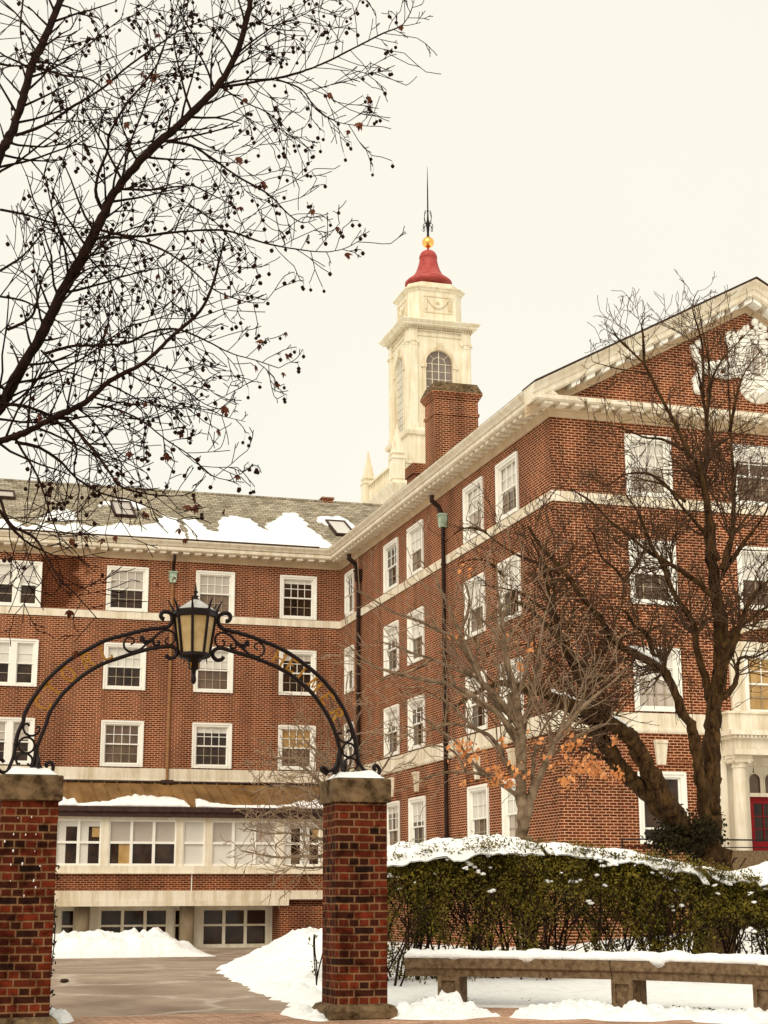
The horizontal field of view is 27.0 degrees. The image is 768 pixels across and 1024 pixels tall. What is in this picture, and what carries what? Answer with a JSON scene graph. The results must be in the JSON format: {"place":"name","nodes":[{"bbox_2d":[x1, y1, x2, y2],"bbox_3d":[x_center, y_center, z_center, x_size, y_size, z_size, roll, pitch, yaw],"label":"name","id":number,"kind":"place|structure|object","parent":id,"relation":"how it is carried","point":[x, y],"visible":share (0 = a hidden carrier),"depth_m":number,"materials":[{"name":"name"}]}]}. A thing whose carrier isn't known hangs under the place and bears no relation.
{"place":"outdoors","nodes":[
{"label":"outdoors","id":0,"kind":"place"},
{"bbox_2d":[0,774,63,1023],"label":"gate pillar","id":1,"kind":"structure","parent":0,"point":[26,931],"depth_m":15.44,"materials":[{"name":"brick"}]},
{"bbox_2d":[4,816,40,896],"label":"snow specks","id":2,"kind":"object","parent":1,"relation":"attached to","point":[22,862],"visible":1,"depth_m":15.48,"materials":[{"name":"white snow"}]},
{"bbox_2d":[5,767,57,774],"bbox_3d":[-3.536,2.594,15.970,0.520,0.088,0.580,4,-14,-16],"label":"snow pad","id":3,"kind":"object","parent":1,"relation":"on","point":[28,771],"visible":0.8,"depth_m":15.75,"materials":[{"name":"white snow"}]},
{"bbox_2d":[0,610,380,775],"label":"iron archway","id":4,"kind":"object","parent":1,"relation":"on","point":[339,763],"visible":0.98,"depth_m":16.70,"materials":[{"name":"black metal"}]},
{"bbox_2d":[168,584,222,683],"bbox_3d":[-1.984,1.268,16.765,0.556,1.078,0.557,4,-14,-16],"label":"lantern","id":5,"kind":"object","parent":4,"relation":"hanging from","point":[195,619],"visible":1,"depth_m":16.63,"materials":[{"name":"black metal"}]},
{"bbox_2d":[50,947,289,1016],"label":"driveway","id":6,"kind":"structure","parent":0,"point":[99,987],"depth_m":21.80,"materials":[{"name":"concrete"}]},
{"bbox_2d":[60,979,68,982],"bbox_3d":[-4.647,6.822,23.287,0.146,0.059,0.106,4,-14,-16],"label":"fallen leaf","id":7,"kind":"object","parent":6,"relation":"on","point":[64,980],"visible":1,"depth_m":23.26,"materials":[{"name":"brown plant"}]},
{"bbox_2d":[52,927,213,958],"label":"snow bank","id":8,"kind":"structure","parent":6,"relation":"on","point":[135,943],"depth_m":53.13,"materials":[{"name":"white snow"}]},
{"bbox_2d":[215,927,404,1006],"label":"snow bank","id":9,"kind":"structure","parent":6,"relation":"on","point":[266,970],"depth_m":23.08,"materials":[{"name":"white snow"}]},
{"bbox_2d":[306,906,321,985],"bbox_3d":[-0.722,4.565,16.852,0.186,0.819,0.455,4,-14,-16],"label":"bare shrub","id":10,"kind":"object","parent":9,"relation":"in","point":[316,970],"visible":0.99,"depth_m":16.90,"materials":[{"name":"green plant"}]},
{"bbox_2d":[0,0,767,502],"label":"sky","id":11,"kind":"structure","parent":0,"point":[574,152],"materials":[{"name":"white"}]},
{"bbox_2d":[63,1007,717,1023],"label":"sidewalk","id":12,"kind":"structure","parent":0,"point":[505,1014],"depth_m":15.88,"materials":[{"name":"brick"}]},
{"bbox_2d":[49,1008,73,1023],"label":"snow bank","id":13,"kind":"structure","parent":12,"relation":"on","point":[61,1016],"depth_m":15.83,"materials":[{"name":"white snow"}]},
{"bbox_2d":[0,0,439,659],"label":"sweetgum tree","id":14,"kind":"object","parent":12,"relation":"on","point":[78,266],"visible":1,"depth_m":13.59,"materials":[{"name":"black plant"}]},
{"bbox_2d":[281,1003,328,1020],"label":"snow bank","id":15,"kind":"structure","parent":12,"relation":"on","point":[304,1012],"depth_m":16.37,"materials":[{"name":"white snow"}]},
{"bbox_2d":[312,778,397,1020],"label":"gate pillar","id":16,"kind":"structure","parent":12,"relation":"on","point":[354,945],"depth_m":16.39,"materials":[{"name":"brick"}]},
{"bbox_2d":[327,770,384,779],"bbox_3d":[-0.310,2.783,16.909,0.520,0.092,0.580,4,-14,-16],"label":"snow pad","id":17,"kind":"object","parent":16,"relation":"on","point":[365,774],"visible":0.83,"depth_m":16.70,"materials":[{"name":"white snow"}]},
{"bbox_2d":[391,990,499,1019],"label":"snow bank","id":18,"kind":"structure","parent":12,"relation":"on","point":[442,1005],"depth_m":16.23,"materials":[{"name":"white snow"}]},
{"bbox_2d":[464,997,742,1009],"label":"leaf litter","id":19,"kind":"object","parent":12,"relation":"on","point":[672,1005],"visible":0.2,"depth_m":16.78,"materials":[{"name":"brown plant"}]},
{"bbox_2d":[510,998,703,1021],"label":"snow bank","id":20,"kind":"structure","parent":12,"relation":"on","point":[634,1010],"depth_m":16.07,"materials":[{"name":"white snow"}]},
{"bbox_2d":[692,1007,767,1023],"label":"snow bank","id":21,"kind":"structure","parent":12,"relation":"on","point":[753,1015],"depth_m":15.52,"materials":[{"name":"white snow"}]},
{"bbox_2d":[360,168,480,503],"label":"bell tower","id":22,"kind":"structure","parent":0,"point":[426,340],"depth_m":111.59,"materials":[{"name":"beige paint"}]},
{"bbox_2d":[392,349,404,433],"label":"arched window","id":23,"kind":"structure","parent":22,"relation":"in","point":[401,369],"depth_m":112.49,"materials":[{"name":"paint"}]},
{"bbox_2d":[421,342,457,425],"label":"arched window","id":24,"kind":"structure","parent":22,"relation":"in","point":[437,366],"depth_m":111.18,"materials":[{"name":"glass"}]},
{"bbox_2d":[388,925,767,954],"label":"ground","id":25,"kind":"structure","parent":0,"point":[747,946],"depth_m":42.61,"materials":[{"name":"white snow"}]},
{"bbox_2d":[50,863,59,1009],"bbox_3d":[-3.448,4.332,16.048,0.360,1.613,0.567,4,-14,-16],"label":"climbing ivy","id":26,"kind":"object","parent":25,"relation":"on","point":[54,941],"visible":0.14,"depth_m":16.02,"materials":[{"name":"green plant"}]},
{"bbox_2d":[220,654,420,908],"bbox_3d":[-1.166,5.308,27.749,3.475,5.528,3.416,4,-14,-16],"label":"bare shrub","id":27,"kind":"object","parent":25,"relation":"on","point":[318,823],"visible":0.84,"depth_m":27.98,"materials":[{"name":"brown plant"}]},
{"bbox_2d":[0,276,767,947],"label":"brick building","id":28,"kind":"structure","parent":25,"relation":"on","point":[156,722],"depth_m":62.92,"materials":[{"name":"red brick"}]},
{"bbox_2d":[0,717,34,764],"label":"window","id":29,"kind":"structure","parent":28,"relation":"in","point":[9,726],"depth_m":65.31,"materials":[{"name":"white paint"}]},
{"bbox_2d":[0,638,38,686],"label":"window","id":30,"kind":"structure","parent":28,"relation":"in","point":[18,661],"depth_m":66.05,"materials":[{"name":"white paint"}]},
{"bbox_2d":[0,560,42,606],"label":"window","id":31,"kind":"structure","parent":28,"relation":"in","point":[8,599],"depth_m":66.79,"materials":[{"name":"white paint"}]},
{"bbox_2d":[53,909,56,933],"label":"window","id":32,"kind":"structure","parent":28,"relation":"in","point":[55,919],"depth_m":62.74,"materials":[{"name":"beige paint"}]},
{"bbox_2d":[39,509,76,521],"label":"snow patch","id":33,"kind":"object","parent":28,"relation":"on","point":[72,517],"visible":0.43,"depth_m":69.22,"materials":[{"name":"white snow"}]},
{"bbox_2d":[60,909,73,932],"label":"window","id":34,"kind":"structure","parent":28,"relation":"in","point":[67,915],"depth_m":62.90,"materials":[{"name":"black glass"}]},
{"bbox_2d":[56,819,101,865],"bbox_3d":[-11.893,12.844,62.224,1.735,1.770,0.120,4,-14,-16],"label":"window","id":35,"kind":"structure","parent":28,"relation":"in","point":[78,840],"depth_m":62.24,"materials":[{"name":"white paint"}]},
{"bbox_2d":[0,515,185,538],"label":"snow patch","id":36,"kind":"object","parent":28,"relation":"on","point":[171,526],"visible":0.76,"depth_m":68.33,"materials":[{"name":"white snow"}]},
{"bbox_2d":[98,499,145,509],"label":"snow patch","id":37,"kind":"object","parent":28,"relation":"on","point":[140,506],"visible":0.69,"depth_m":72.44,"materials":[{"name":"white snow"}]},
{"bbox_2d":[100,720,143,766],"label":"window","id":38,"kind":"structure","parent":28,"relation":"in","point":[121,744],"depth_m":66.53,"materials":[{"name":"white paint"}]},
{"bbox_2d":[59,794,189,806],"bbox_3d":[-10.963,11.377,63.166,6.410,0.591,1.506,4,-14,-16],"label":"snow patch","id":39,"kind":"object","parent":28,"relation":"on","point":[145,800],"visible":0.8,"depth_m":62.91,"materials":[{"name":"white snow"}]},
{"bbox_2d":[103,642,145,689],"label":"window","id":40,"kind":"structure","parent":28,"relation":"in","point":[129,673],"depth_m":67.27,"materials":[{"name":"white paint"}]},
{"bbox_2d":[106,565,148,611],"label":"window","id":41,"kind":"structure","parent":28,"relation":"in","point":[136,591],"depth_m":68.06,"materials":[{"name":"white paint"}]},
{"bbox_2d":[99,908,167,932],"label":"window","id":42,"kind":"structure","parent":28,"relation":"in","point":[115,920],"depth_m":63.61,"materials":[{"name":"black glass"}]},
{"bbox_2d":[108,819,176,865],"bbox_3d":[-9.499,13.003,62.916,2.638,1.770,0.120,4,-14,-16],"label":"window","id":43,"kind":"structure","parent":28,"relation":"in","point":[131,842],"depth_m":62.92,"materials":[{"name":"glass"}]},
{"bbox_2d":[174,908,178,940],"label":"window","id":44,"kind":"structure","parent":28,"relation":"in","point":[176,910],"depth_m":64.05,"materials":[{"name":"beige paint"}]},
{"bbox_2d":[182,820,204,865],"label":"window","id":45,"kind":"structure","parent":28,"relation":"in","point":[193,830],"depth_m":63.49,"materials":[{"name":"white glass"}]},
{"bbox_2d":[191,722,231,768],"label":"window","id":46,"kind":"structure","parent":28,"relation":"in","point":[211,742],"depth_m":67.57,"materials":[{"name":"white paint"}]},
{"bbox_2d":[193,647,233,692],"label":"window","id":47,"kind":"structure","parent":28,"relation":"in","point":[212,676],"depth_m":68.31,"materials":[{"name":"white paint"}]},
{"bbox_2d":[196,570,234,615],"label":"window","id":48,"kind":"structure","parent":28,"relation":"in","point":[219,585],"depth_m":69.15,"materials":[{"name":"white paint"}]},
{"bbox_2d":[202,908,266,947],"bbox_3d":[-6.046,17.065,64.598,2.656,2.080,0.120,4,-14,-16],"label":"window","id":49,"kind":"structure","parent":28,"relation":"in","point":[221,927],"depth_m":64.66,"materials":[{"name":"black glass"}]},
{"bbox_2d":[211,820,275,865],"bbox_3d":[-5.616,13.262,64.039,2.619,1.770,0.120,4,-14,-16],"label":"window","id":50,"kind":"structure","parent":28,"relation":"in","point":[229,830],"depth_m":63.99,"materials":[{"name":"white glass"}]},
{"bbox_2d":[182,512,331,548],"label":"snow patch","id":51,"kind":"object","parent":28,"relation":"on","point":[293,528],"visible":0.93,"depth_m":70.97,"materials":[{"name":"white snow"}]},
{"bbox_2d":[195,799,322,808],"bbox_3d":[-4.790,11.801,64.714,5.823,0.453,1.071,4,-14,-16],"label":"snow patch","id":52,"kind":"object","parent":28,"relation":"on","point":[201,803],"visible":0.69,"depth_m":63.92,"materials":[{"name":"white snow"}]},
{"bbox_2d":[278,725,315,769],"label":"window","id":53,"kind":"structure","parent":28,"relation":"in","point":[285,738],"depth_m":68.58,"materials":[{"name":"white paint"}]},
{"bbox_2d":[279,650,315,695],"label":"window","id":54,"kind":"structure","parent":28,"relation":"in","point":[287,684],"depth_m":69.34,"materials":[{"name":"white paint"}]},
{"bbox_2d":[279,575,316,619],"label":"window","id":55,"kind":"structure","parent":28,"relation":"in","point":[298,594],"depth_m":70.12,"materials":[{"name":"white paint"}]},
{"bbox_2d":[283,821,319,865],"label":"window","id":56,"kind":"structure","parent":28,"relation":"in","point":[286,849],"depth_m":64.68,"materials":[{"name":"white paint"}]},
{"bbox_2d":[316,516,354,528],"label":"snow patch","id":57,"kind":"object","parent":28,"relation":"on","point":[321,519],"visible":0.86,"depth_m":74.90,"materials":[{"name":"white snow"}]},
{"bbox_2d":[344,569,353,617],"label":"window","id":58,"kind":"structure","parent":28,"relation":"in","point":[349,576],"depth_m":69.49,"materials":[{"name":"white paint"}]},
{"bbox_2d":[344,645,353,693],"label":"window","id":59,"kind":"structure","parent":28,"relation":"in","point":[349,668],"depth_m":68.70,"materials":[{"name":"white paint"}]},
{"bbox_2d":[344,722,353,767],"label":"window","id":60,"kind":"structure","parent":28,"relation":"in","point":[350,746],"depth_m":68.03,"materials":[{"name":"white paint"}]},
{"bbox_2d":[383,537,398,592],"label":"window","id":61,"kind":"structure","parent":28,"relation":"in","point":[391,549],"depth_m":63.66,"materials":[{"name":"white paint"}]},
{"bbox_2d":[383,620,398,675],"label":"window","id":62,"kind":"structure","parent":28,"relation":"in","point":[390,630],"depth_m":62.95,"materials":[{"name":"white paint"}]},
{"bbox_2d":[384,704,399,757],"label":"window","id":63,"kind":"structure","parent":28,"relation":"in","point":[388,714],"depth_m":62.15,"materials":[{"name":"white paint"}]},
{"bbox_2d":[387,801,399,845],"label":"window","id":64,"kind":"structure","parent":28,"relation":"in","point":[393,808],"depth_m":61.16,"materials":[{"name":"white paint"}]},
{"bbox_2d":[406,519,423,578],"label":"window","id":65,"kind":"structure","parent":28,"relation":"in","point":[415,535],"depth_m":60.68,"materials":[{"name":"white paint"}]},
{"bbox_2d":[407,606,424,665],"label":"window","id":66,"kind":"structure","parent":28,"relation":"in","point":[413,646],"depth_m":59.92,"materials":[{"name":"white paint"}]},
{"bbox_2d":[407,695,424,750],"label":"window","id":67,"kind":"structure","parent":28,"relation":"in","point":[411,715],"depth_m":59.15,"materials":[{"name":"white paint"}]},
{"bbox_2d":[408,796,425,842],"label":"window","id":68,"kind":"structure","parent":28,"relation":"in","point":[416,826],"depth_m":58.39,"materials":[{"name":"white paint"}]},
{"bbox_2d":[462,476,483,543],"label":"window","id":69,"kind":"structure","parent":28,"relation":"in","point":[470,491],"depth_m":54.66,"materials":[{"name":"white paint"}]},
{"bbox_2d":[464,572,485,639],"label":"window","id":70,"kind":"structure","parent":28,"relation":"in","point":[482,607],"depth_m":53.71,"materials":[{"name":"white paint"}]},
{"bbox_2d":[465,670,487,733],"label":"window","id":71,"kind":"structure","parent":28,"relation":"in","point":[482,719],"depth_m":52.95,"materials":[{"name":"white paint"}]},
{"bbox_2d":[467,784,489,835],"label":"window","id":72,"kind":"structure","parent":28,"relation":"in","point":[478,795],"depth_m":52.26,"materials":[{"name":"white paint"}]},
{"bbox_2d":[495,451,518,522],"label":"window","id":73,"kind":"structure","parent":28,"relation":"in","point":[506,471],"depth_m":51.58,"materials":[{"name":"white paint"}]},
{"bbox_2d":[497,553,521,621],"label":"window","id":74,"kind":"structure","parent":28,"relation":"in","point":[515,571],"depth_m":50.52,"materials":[{"name":"white paint"}]},
{"bbox_2d":[501,778,517,836],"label":"window","id":75,"kind":"structure","parent":28,"relation":"in","point":[509,808],"depth_m":49.56,"materials":[{"name":"white paint"}]},
{"bbox_2d":[500,657,523,723],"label":"window","id":76,"kind":"structure","parent":28,"relation":"in","point":[512,661],"depth_m":49.92,"materials":[{"name":"white paint"}]},
{"bbox_2d":[624,434,672,497],"bbox_3d":[8.039,-1.384,48.869,1.550,1.930,0.235,4,-14,-16],"label":"window","id":77,"kind":"structure","parent":28,"relation":"in","point":[653,461],"depth_m":48.95,"materials":[{"name":"white paint"}]},
{"bbox_2d":[628,539,677,605],"bbox_3d":[8.049,1.829,48.096,1.550,1.960,0.235,4,-14,-16],"label":"window","id":78,"kind":"structure","parent":28,"relation":"in","point":[649,587],"depth_m":48.09,"materials":[{"name":"white paint"}]},
{"bbox_2d":[633,647,682,711],"bbox_3d":[8.059,4.960,47.342,1.550,1.900,0.235,4,-14,-16],"label":"window","id":79,"kind":"structure","parent":28,"relation":"in","point":[661,692],"depth_m":47.34,"materials":[{"name":"white paint"}]},
{"bbox_2d":[637,771,687,843],"bbox_3d":[8.070,8.591,46.468,1.550,2.070,0.235,4,-14,-16],"label":"window","id":80,"kind":"structure","parent":28,"relation":"in","point":[677,781],"depth_m":46.60,"materials":[{"name":"white paint"}]},
{"bbox_2d":[733,444,767,505],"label":"window","id":81,"kind":"structure","parent":28,"relation":"in","point":[761,491],"depth_m":49.93,"materials":[{"name":"grey glass"}]},
{"bbox_2d":[736,546,767,609],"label":"window","id":82,"kind":"structure","parent":28,"relation":"in","point":[742,561],"depth_m":49.10,"materials":[{"name":"white paint"}]},
{"bbox_2d":[743,651,767,711],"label":"window","id":83,"kind":"structure","parent":28,"relation":"in","point":[759,701],"depth_m":48.29,"materials":[{"name":"white paint"}]},
{"bbox_2d":[750,797,767,850],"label":"door","id":84,"kind":"structure","parent":28,"relation":"in","point":[758,805],"depth_m":47.33,"materials":[{"name":"paint"}]},
{"bbox_2d":[315,518,650,949],"bbox_3d":[1.658,3.866,25.997,5.613,7.542,2.667,4,-14,-16],"label":"young beech","id":85,"kind":"object","parent":25,"relation":"on","point":[524,800],"visible":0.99,"depth_m":25.94,"materials":[{"name":"brown plant"}]},
{"bbox_2d":[285,973,753,1010],"bbox_3d":[3.619,5.596,18.537,8.190,0.292,8.010,4,-14,-16],"label":"snow drift","id":86,"kind":"object","parent":25,"relation":"on","point":[500,992],"visible":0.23,"depth_m":18.71,"materials":[{"name":"white snow"}]},
{"bbox_2d":[387,830,767,985],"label":"hedge","id":87,"kind":"object","parent":25,"relation":"on","point":[654,896],"visible":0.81,"depth_m":20.23,"materials":[{"name":"green plant"}]},
{"bbox_2d":[387,834,544,866],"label":"hedge snow","id":88,"kind":"structure","parent":87,"relation":"on","point":[456,846],"depth_m":19.80,"materials":[{"name":"white snow"}]},
{"bbox_2d":[387,851,767,932],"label":"caught snow","id":89,"kind":"structure","parent":87,"relation":"on","point":[748,929],"depth_m":20.06,"materials":[{"name":"white snow"}]},
{"bbox_2d":[539,842,709,884],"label":"hedge snow","id":90,"kind":"structure","parent":87,"relation":"on","point":[554,846],"depth_m":20.24,"materials":[{"name":"white snow"}]},
{"bbox_2d":[703,861,767,885],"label":"hedge snow","id":91,"kind":"structure","parent":87,"relation":"on","point":[762,868],"depth_m":20.62,"materials":[{"name":"white snow"}]},
{"bbox_2d":[398,269,767,953],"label":"leaning tree","id":92,"kind":"object","parent":25,"relation":"on","point":[652,791],"visible":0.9,"depth_m":31.03,"materials":[{"name":"brown plant"}]},
{"bbox_2d":[551,689,593,706],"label":"branch snow","id":93,"kind":"structure","parent":92,"relation":"on","point":[565,694],"depth_m":29.27,"materials":[{"name":"white snow"}]},
{"bbox_2d":[612,715,629,726],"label":"branch snow","id":94,"kind":"structure","parent":92,"relation":"on","point":[619,719],"depth_m":29.71,"materials":[{"name":"white snow"}]},
{"bbox_2d":[630,646,662,664],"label":"branch snow","id":95,"kind":"structure","parent":92,"relation":"on","point":[645,653],"depth_m":30.22,"materials":[{"name":"white snow"}]},
{"bbox_2d":[404,958,767,1010],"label":"stone bench","id":96,"kind":"object","parent":25,"relation":"on","point":[628,980],"visible":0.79,"depth_m":17.16,"materials":[{"name":"grey stone"}]},
{"bbox_2d":[404,948,767,967],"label":"snow cushion","id":97,"kind":"object","parent":96,"relation":"on","point":[658,960],"visible":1,"depth_m":17.25,"materials":[{"name":"white snow"}]},
{"bbox_2d":[640,802,745,953],"bbox_3d":[5.729,6.865,29.807,2.088,2.976,1.327,4,-14,-16],"label":"ivy thicket","id":98,"kind":"object","parent":25,"relation":"on","point":[674,840],"visible":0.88,"depth_m":29.78,"materials":[{"name":"green plant"}]},
{"bbox_2d":[621,838,767,939],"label":"handrail","id":99,"kind":"object","parent":25,"relation":"on","point":[622,839],"visible":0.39,"depth_m":43.83,"materials":[{"name":"black metal"}]}
]}

